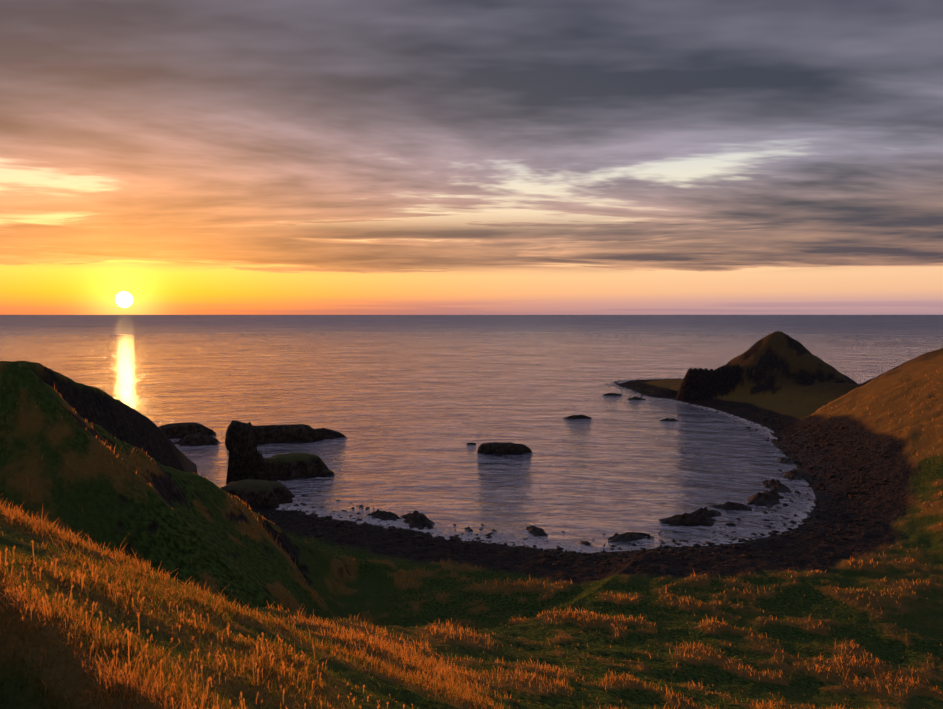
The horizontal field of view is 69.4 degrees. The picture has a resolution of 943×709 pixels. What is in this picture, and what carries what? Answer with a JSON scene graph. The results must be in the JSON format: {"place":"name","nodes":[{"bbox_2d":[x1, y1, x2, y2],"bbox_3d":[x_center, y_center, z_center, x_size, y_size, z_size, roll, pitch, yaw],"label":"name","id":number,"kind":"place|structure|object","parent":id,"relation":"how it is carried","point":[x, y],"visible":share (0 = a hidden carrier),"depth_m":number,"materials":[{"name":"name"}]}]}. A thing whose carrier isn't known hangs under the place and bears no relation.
{"place":"outdoors","nodes":[
{"label":"outdoors","id":0,"kind":"place"},
{"bbox_2d":[0,331,942,708],"bbox_3d":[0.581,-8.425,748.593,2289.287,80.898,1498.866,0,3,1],"label":"terrain","id":1,"kind":"structure","parent":0,"point":[794,383],"depth_m":134.91,"materials":[{"name":"green plant"}]},
{"bbox_2d":[0,540,417,708],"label":"grass stalks","id":2,"kind":"object","parent":1,"relation":"on","point":[130,634],"depth_m":24.03,"materials":[{"name":"brown plant"}]},
{"bbox_2d":[0,363,942,708],"bbox_3d":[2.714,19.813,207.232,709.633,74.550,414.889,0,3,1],"label":"grass","id":3,"kind":"structure","parent":1,"relation":"on","point":[126,573],"depth_m":41.46,"materials":[{"name":"green plant"}]},
{"bbox_2d":[159,393,804,542],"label":"rocks","id":4,"kind":"object","parent":1,"relation":"on","point":[251,470],"visible":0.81,"depth_m":286.96,"materials":[{"name":"black stone"}]},
{"bbox_2d":[251,367,907,577],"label":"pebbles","id":5,"kind":"object","parent":1,"relation":"on","point":[587,543],"visible":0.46,"depth_m":230.50,"materials":[{"name":"black stone"}]},
{"bbox_2d":[0,315,942,551],"bbox_3d":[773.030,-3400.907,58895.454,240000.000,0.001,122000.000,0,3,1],"label":"sea","id":6,"kind":"structure","parent":0,"point":[409,407],"depth_m":569.71,"materials":[{"name":"grey"}]},
{"bbox_2d":[276,378,815,552],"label":"surf","id":7,"kind":"structure","parent":6,"relation":"on","point":[798,513],"depth_m":225.35,"materials":[{"name":"liquid"}]},
{"bbox_2d":[0,0,942,314],"label":"sky","id":8,"kind":"structure","parent":0,"point":[158,157],"materials":[{"name":"grey"}]}
]}

